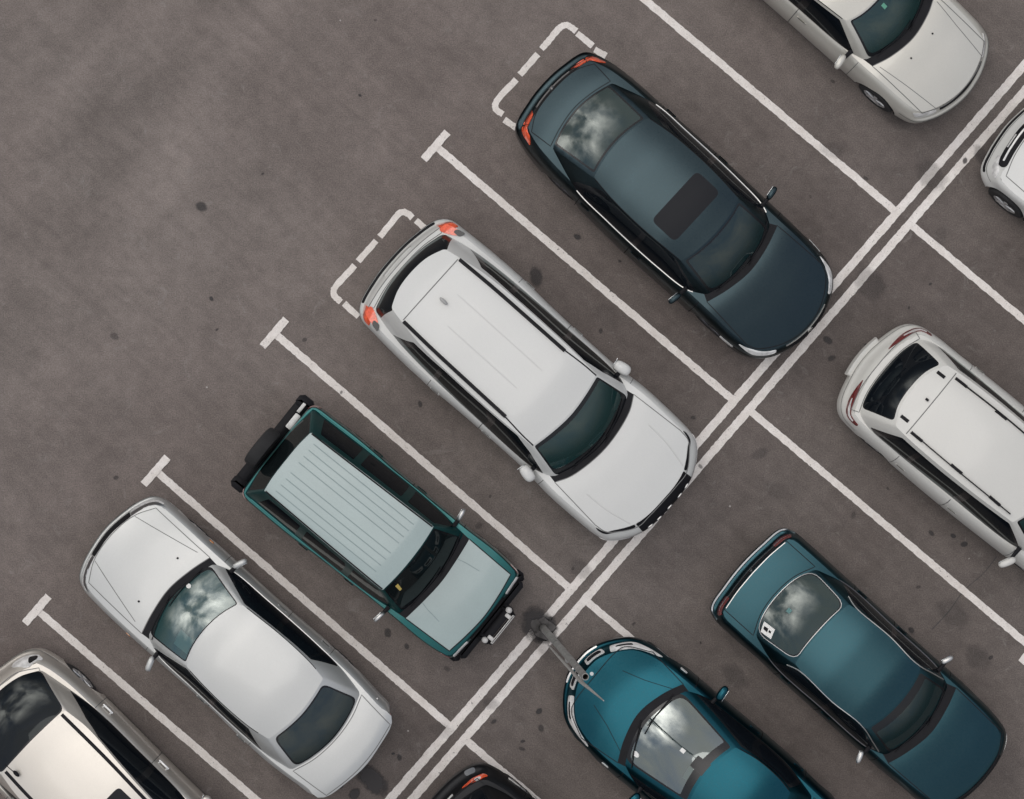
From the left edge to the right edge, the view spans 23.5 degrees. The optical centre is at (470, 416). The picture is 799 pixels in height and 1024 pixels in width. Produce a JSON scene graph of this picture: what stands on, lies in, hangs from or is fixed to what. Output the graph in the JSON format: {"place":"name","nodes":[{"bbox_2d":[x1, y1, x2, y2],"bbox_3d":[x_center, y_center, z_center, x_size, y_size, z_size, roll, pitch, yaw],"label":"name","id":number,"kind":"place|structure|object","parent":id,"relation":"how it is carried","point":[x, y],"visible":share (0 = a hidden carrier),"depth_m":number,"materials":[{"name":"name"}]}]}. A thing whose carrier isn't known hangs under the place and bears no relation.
{"place":"outdoors","nodes":[
{"label":"outdoors","id":0,"kind":"place"},
{"bbox_2d":[0,0,1023,798],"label":"asphalt ground","id":1,"kind":"structure","parent":0,"point":[134,134],"depth_m":36.00,"materials":[{"name":"grey asphalt"}]},
{"bbox_2d":[22,593,50,625],"bbox_3d":[-6.360,2.835,35.988,0.125,0.001,0.532,41,90,0],"label":"parking line marking","id":2,"kind":"object","parent":1,"relation":"on","point":[44,600],"visible":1,"depth_m":35.99,"materials":[{"name":"white paint"}]},
{"bbox_2d":[0,648,210,798],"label":"champagne hatchback","id":3,"kind":"object","parent":1,"relation":"on","point":[68,731],"visible":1,"depth_m":34.68,"materials":[{"name":"paint"}]},
{"bbox_2d":[37,610,260,798],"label":"parking line","id":4,"kind":"object","parent":1,"relation":"on","point":[134,694],"visible":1,"depth_m":36.00,"materials":[{"name":"white paint"}]},
{"bbox_2d":[141,455,169,486],"bbox_3d":[-4.619,0.801,35.988,0.125,0.001,0.532,41,90,0],"label":"parking line marking","id":5,"kind":"object","parent":1,"relation":"on","point":[154,472],"visible":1,"depth_m":35.99,"materials":[{"name":"white paint"}]},
{"bbox_2d":[197,203,205,209],"bbox_3d":[-3.950,-3.070,35.984,0.259,0.001,0.200,37,90,0],"label":"oil stain","id":6,"kind":"object","parent":1,"relation":"on","point":[201,206],"visible":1,"depth_m":35.98,"materials":[{"name":"grey asphalt"}]},
{"bbox_2d":[79,496,391,797],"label":"silver saloon car","id":7,"kind":"object","parent":1,"relation":"on","point":[249,659],"visible":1,"depth_m":34.98,"materials":[{"name":"white paint"}]},
{"bbox_2d":[260,317,288,348],"bbox_3d":[-2.880,-1.220,35.988,0.127,0.001,0.532,41,90,0],"label":"parking line marking","id":8,"kind":"object","parent":1,"relation":"on","point":[279,326],"visible":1,"depth_m":35.99,"materials":[{"name":"white paint"}]},
{"bbox_2d":[157,471,449,726],"bbox_3d":[-2.470,2.665,35.996,5.692,0.001,0.122,41,90,0],"label":"parking line","id":9,"kind":"object","parent":1,"relation":"on","point":[279,578],"visible":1,"depth_m":36.00,"materials":[{"name":"white paint"}]},
{"bbox_2d":[331,263,356,303],"bbox_3d":[-1.891,-1.964,35.996,0.231,0.001,0.631,23,90,0],"label":"dashed marking","id":10,"kind":"object","parent":1,"relation":"on","point":[345,275],"visible":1,"depth_m":36.00,"materials":[{"name":"white paint"}]},
{"bbox_2d":[342,301,359,318],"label":"dashed marking","id":11,"kind":"object","parent":1,"relation":"on","point":[349,308],"visible":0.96,"depth_m":36.00,"materials":[{"name":"white paint"}]},
{"bbox_2d":[349,789,359,798],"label":"oil stain","id":12,"kind":"object","parent":1,"relation":"on","point":[354,793],"visible":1,"depth_m":35.98,"materials":[{"name":"grey"}]},
{"bbox_2d":[356,239,377,262],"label":"dashed marking","id":13,"kind":"object","parent":1,"relation":"on","point":[370,247],"visible":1,"depth_m":36.00,"materials":[{"name":"white paint"}]},
{"bbox_2d":[358,765,386,794],"bbox_3d":[-1.450,5.320,35.984,0.776,0.001,0.437,45,90,0],"label":"oil stain","id":14,"kind":"object","parent":1,"relation":"on","point":[371,779],"visible":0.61,"depth_m":35.98,"materials":[{"name":"grey"}]},
{"bbox_2d":[231,395,523,660],"bbox_3d":[-1.262,1.685,35.159,4.442,1.682,2.058,39,90,0],"label":"suv","id":15,"kind":"object","parent":1,"relation":"on","point":[359,513],"visible":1,"depth_m":34.70,"materials":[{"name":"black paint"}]},
{"bbox_2d":[248,413,309,489],"bbox_3d":[-2.676,0.547,34.706,0.241,0.611,1.421,39,90,0],"label":"rear window","id":16,"kind":"structure","parent":15,"relation":"in","point":[301,430],"depth_m":34.71,"materials":[{"name":"black glass"}]},
{"bbox_2d":[258,499,299,533],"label":"side window","id":17,"kind":"structure","parent":15,"relation":"in","point":[268,505],"depth_m":34.72,"materials":[{"name":"black glass"}]},
{"bbox_2d":[296,540,340,574],"bbox_3d":[-2.183,2.023,35.333,0.821,0.559,0.051,37,90,0],"label":"door","id":18,"kind":"structure","parent":15,"relation":"in","point":[299,543],"depth_m":35.08,"materials":[{"name":"green paint"}]},
{"bbox_2d":[301,532,344,570],"bbox_3d":[-2.078,1.915,34.729,0.729,0.518,0.184,39,90,0],"label":"side window","id":19,"kind":"structure","parent":15,"relation":"in","point":[307,538],"depth_m":34.71,"materials":[{"name":"black glass"}]},
{"bbox_2d":[321,420,362,458],"bbox_3d":[-1.867,0.326,34.730,0.694,0.510,0.199,39,90,0],"label":"side window","id":20,"kind":"structure","parent":15,"relation":"in","point":[332,434],"depth_m":34.73,"materials":[{"name":"black glass"}]},
{"bbox_2d":[342,575,392,615],"bbox_3d":[-1.489,2.565,35.304,0.941,0.617,0.049,39,90,0],"label":"door","id":21,"kind":"structure","parent":15,"relation":"in","point":[347,580],"depth_m":35.06,"materials":[{"name":"green paint"}]},
{"bbox_2d":[348,570,390,607],"bbox_3d":[-1.413,2.454,34.729,0.755,0.514,0.174,39,90,0],"label":"side window","id":22,"kind":"structure","parent":15,"relation":"in","point":[354,576],"depth_m":34.73,"materials":[{"name":"black glass"}]},
{"bbox_2d":[361,455,408,495],"bbox_3d":[-1.212,0.838,34.729,0.729,0.518,0.184,39,90,0],"label":"side window","id":23,"kind":"structure","parent":15,"relation":"in","point":[371,464],"depth_m":34.71,"materials":[{"name":"black glass"}]},
{"bbox_2d":[370,447,413,484],"bbox_3d":[-1.129,0.712,35.333,0.821,0.559,0.051,40,90,0],"label":"door","id":24,"kind":"structure","parent":15,"relation":"in","point":[377,453],"depth_m":35.12,"materials":[{"name":"green paint"}]},
{"bbox_2d":[408,492,453,526],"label":"side window","id":25,"kind":"structure","parent":15,"relation":"in","point":[417,501],"depth_m":34.74,"materials":[{"name":"black glass"}]},
{"bbox_2d":[414,484,464,526],"bbox_3d":[-0.451,1.273,35.304,0.941,0.617,0.049,39,90,0],"label":"door","id":26,"kind":"structure","parent":15,"relation":"in","point":[421,490],"depth_m":35.10,"materials":[{"name":"green paint"}]},
{"bbox_2d":[385,629,390,636],"bbox_3d":[-1.220,3.166,35.984,0.144,0.001,0.201,-12,90,0],"label":"oil stain","id":27,"kind":"object","parent":1,"relation":"on","point":[387,632],"visible":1,"depth_m":35.98,"materials":[{"name":"grey"}]},
{"bbox_2d":[377,209,414,237],"bbox_3d":[-1.130,-2.846,35.996,0.612,0.001,0.223,-33,90,0],"label":"dashed marking","id":28,"kind":"object","parent":1,"relation":"on","point":[410,215],"visible":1,"depth_m":36.00,"materials":[{"name":"white paint"}]},
{"bbox_2d":[414,218,425,228],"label":"dashed marking","id":29,"kind":"object","parent":1,"relation":"on","point":[419,223],"visible":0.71,"depth_m":36.00,"materials":[{"name":"white paint"}]},
{"bbox_2d":[275,333,569,589],"bbox_3d":[-0.730,0.640,35.996,5.686,0.001,0.122,41,90,0],"label":"parking line","id":30,"kind":"object","parent":1,"relation":"on","point":[421,460],"visible":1,"depth_m":36.00,"materials":[{"name":"white paint"}]},
{"bbox_2d":[421,130,449,161],"bbox_3d":[-0.520,-3.961,35.988,0.125,0.001,0.532,41,90,0],"label":"parking line marking","id":31,"kind":"object","parent":1,"relation":"on","point":[429,152],"visible":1,"depth_m":35.99,"materials":[{"name":"white paint"}]},
{"bbox_2d":[431,762,535,798],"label":"black estate car","id":32,"kind":"object","parent":1,"relation":"on","point":[480,780],"visible":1,"depth_m":35.13,"materials":[{"name":"paint"}]},
{"bbox_2d":[465,739,539,798],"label":"parking line","id":33,"kind":"object","parent":1,"relation":"on","point":[483,754],"visible":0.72,"depth_m":36.00,"materials":[{"name":"white paint"}]},
{"bbox_2d":[492,78,518,115],"bbox_3d":[0.481,-4.698,35.996,0.220,0.001,0.608,25,90,0],"label":"dashed marking","id":34,"kind":"object","parent":1,"relation":"on","point":[506,89],"visible":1,"depth_m":36.00,"materials":[{"name":"white paint"}]},
{"bbox_2d":[503,117,515,130],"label":"dashed marking","id":35,"kind":"object","parent":1,"relation":"on","point":[509,123],"visible":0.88,"depth_m":36.00,"materials":[{"name":"white paint"}]},
{"bbox_2d":[359,219,696,540],"bbox_3d":[0.856,-0.492,35.153,5.387,1.695,2.195,42,90,0],"label":"white estate car","id":36,"kind":"object","parent":1,"relation":"on","point":[560,410],"visible":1,"depth_m":34.64,"materials":[{"name":"paint"}]},
{"bbox_2d":[517,52,539,75],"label":"dashed marking","id":37,"kind":"object","parent":1,"relation":"on","point":[535,56],"visible":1,"depth_m":36.00,"materials":[{"name":"white paint"}]},
{"bbox_2d":[531,269,541,284],"bbox_3d":[0.950,-2.050,35.984,0.263,0.001,0.402,-5,90,0],"label":"oil stain","id":38,"kind":"object","parent":1,"relation":"on","point":[536,276],"visible":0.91,"depth_m":35.98,"materials":[{"name":"grey"}]},
{"bbox_2d":[522,609,556,642],"bbox_3d":[1.000,3.075,35.984,0.862,0.001,0.636,45,90,0],"label":"oil stain","id":39,"kind":"object","parent":1,"relation":"on","point":[531,615],"visible":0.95,"depth_m":35.98,"materials":[{"name":"grey"}]},
{"bbox_2d":[540,22,577,50],"bbox_3d":[1.257,-5.593,35.996,0.632,0.001,0.236,-29,90,0],"label":"dashed marking","id":40,"kind":"object","parent":1,"relation":"on","point":[546,43],"visible":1,"depth_m":36.00,"materials":[{"name":"white paint"}]},
{"bbox_2d":[531,617,603,700],"bbox_3d":[1.178,3.111,31.800,0.636,8.401,0.371,0,90,0],"label":"steel pole","id":41,"kind":"object","parent":1,"relation":"on","point":[546,627],"visible":1,"depth_m":32.66,"materials":[{"name":"metal"}]},
{"bbox_2d":[436,146,732,400],"bbox_3d":[1.650,-2.105,35.996,5.710,0.001,0.122,41,90,0],"label":"parking line","id":42,"kind":"object","parent":1,"relation":"on","point":[525,222],"visible":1,"depth_m":36.00,"materials":[{"name":"white paint"}]},
{"bbox_2d":[575,31,594,47],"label":"dashed marking","id":43,"kind":"object","parent":1,"relation":"on","point":[587,41],"visible":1,"depth_m":36.00,"materials":[{"name":"white paint"}]},
{"bbox_2d":[593,47,606,58],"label":"dashed marking","id":44,"kind":"object","parent":1,"relation":"on","point":[601,53],"visible":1,"depth_m":36.00,"materials":[{"name":"white paint"}]},
{"bbox_2d":[586,600,633,636],"bbox_3d":[3.780,4.450,35.996,5.467,0.001,0.117,40,90,0],"label":"parking line","id":45,"kind":"object","parent":1,"relation":"on","point":[609,620],"visible":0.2,"depth_m":36.00,"materials":[{"name":"white paint"}]},
{"bbox_2d":[515,52,832,358],"bbox_3d":[2.968,-3.006,35.285,5.276,1.430,2.258,43,90,0],"label":"dark saloon car","id":46,"kind":"object","parent":1,"relation":"on","point":[679,211],"visible":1,"depth_m":34.95,"materials":[{"name":"teal paint"}]},
{"bbox_2d":[563,637,834,798],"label":"blue saloon car","id":47,"kind":"object","parent":1,"relation":"on","point":[657,723],"visible":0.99,"depth_m":35.02,"materials":[{"name":"paint"}]},
{"bbox_2d":[385,60,1023,798],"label":"double line","id":48,"kind":"object","parent":1,"relation":"on","point":[719,443],"visible":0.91,"depth_m":35.99,"materials":[{"name":"white paint"}]},
{"bbox_2d":[640,0,894,211],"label":"parking line","id":49,"kind":"object","parent":1,"relation":"on","point":[803,133],"visible":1,"depth_m":36.00,"materials":[{"name":"white paint"}]},
{"bbox_2d":[823,337,831,343],"bbox_3d":[5.220,-1.120,35.984,0.230,0.001,0.135,39,90,0],"label":"oil stain","id":50,"kind":"object","parent":1,"relation":"on","point":[828,340],"visible":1,"depth_m":35.98,"materials":[{"name":"grey"}]},
{"bbox_2d":[710,528,1006,798],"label":"teal saloon car","id":51,"kind":"object","parent":1,"relation":"on","point":[839,651],"visible":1,"depth_m":35.00,"materials":[{"name":"paint"}]},
{"bbox_2d":[763,0,988,122],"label":"cream saloon car","id":52,"kind":"object","parent":1,"relation":"on","point":[915,61],"visible":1,"depth_m":35.12,"materials":[{"name":"paint"}]},
{"bbox_2d":[750,410,1023,645],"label":"parking line","id":53,"kind":"object","parent":1,"relation":"on","point":[804,456],"visible":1,"depth_m":36.00,"materials":[{"name":"white paint"}]},
{"bbox_2d":[837,324,1023,570],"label":"white people carrier","id":54,"kind":"object","parent":1,"relation":"on","point":[937,420],"visible":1,"depth_m":34.53,"materials":[{"name":"paint"}]},
{"bbox_2d":[879,436,916,458],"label":"side window","id":55,"kind":"structure","parent":54,"relation":"in","point":[899,446],"depth_m":34.76,"materials":[{"name":"black glass"}]},
{"bbox_2d":[863,343,938,419],"bbox_3d":[6.063,-0.497,34.749,0.488,0.499,1.204,40,90,0],"label":"rear window","id":56,"kind":"structure","parent":54,"relation":"in","point":[884,397],"depth_m":34.71,"materials":[{"name":"black glass"}]},
{"bbox_2d":[889,456,949,504],"bbox_3d":[6.433,0.920,35.355,0.960,0.669,0.141,40,90,0],"label":"door","id":57,"kind":"structure","parent":54,"relation":"in","point":[900,464],"depth_m":35.12,"materials":[{"name":"white paint"}]},
{"bbox_2d":[911,457,963,496],"bbox_3d":[6.588,0.856,34.738,0.791,0.488,0.136,39,90,0],"label":"side window","id":58,"kind":"structure","parent":54,"relation":"in","point":[920,463],"depth_m":34.69,"materials":[{"name":"black glass"}]},
{"bbox_2d":[949,354,975,381],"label":"side window","id":59,"kind":"structure","parent":54,"relation":"in","point":[962,368],"depth_m":34.71,"materials":[{"name":"black glass"}]},
{"bbox_2d":[940,499,1014,554],"bbox_3d":[7.258,1.592,35.347,1.170,0.684,0.132,38,90,0],"label":"door","id":60,"kind":"structure","parent":54,"relation":"in","point":[953,508],"depth_m":35.10,"materials":[{"name":"white paint"}]},
{"bbox_2d":[959,497,1014,544],"bbox_3d":[7.378,1.480,34.736,1.003,0.475,0.166,39,90,0],"label":"side window","id":61,"kind":"structure","parent":54,"relation":"in","point":[994,522],"depth_m":34.73,"materials":[{"name":"black glass"}]},
{"bbox_2d":[970,365,1023,411],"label":"door","id":62,"kind":"structure","parent":54,"relation":"in","point":[975,370],"depth_m":35.06,"materials":[{"name":"white paint"}]},
{"bbox_2d":[980,379,1022,419],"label":"side window","id":63,"kind":"structure","parent":54,"relation":"in","point":[984,385],"depth_m":34.63,"materials":[{"name":"black glass"}]},
{"bbox_2d":[932,556,996,629],"bbox_3d":[7.220,2.585,35.996,0.054,0.001,1.432,42,90,0],"label":"ground crack","id":64,"kind":"object","parent":1,"relation":"on","point":[961,594],"visible":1,"depth_m":36.00,"materials":[{"name":"grey asphalt"}]},
{"bbox_2d":[911,224,1023,323],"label":"parking line","id":65,"kind":"object","parent":1,"relation":"on","point":[961,267],"visible":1,"depth_m":36.00,"materials":[{"name":"white paint"}]},
{"bbox_2d":[981,108,1023,221],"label":"white compact car","id":66,"kind":"object","parent":1,"relation":"on","point":[1002,171],"visible":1,"depth_m":35.31,"materials":[{"name":"paint"}]},
{"bbox_2d":[1019,653,1023,664],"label":"parking line marking","id":67,"kind":"object","parent":1,"relation":"on","point":[1021,659],"visible":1,"depth_m":35.99,"materials":[{"name":"white paint"}]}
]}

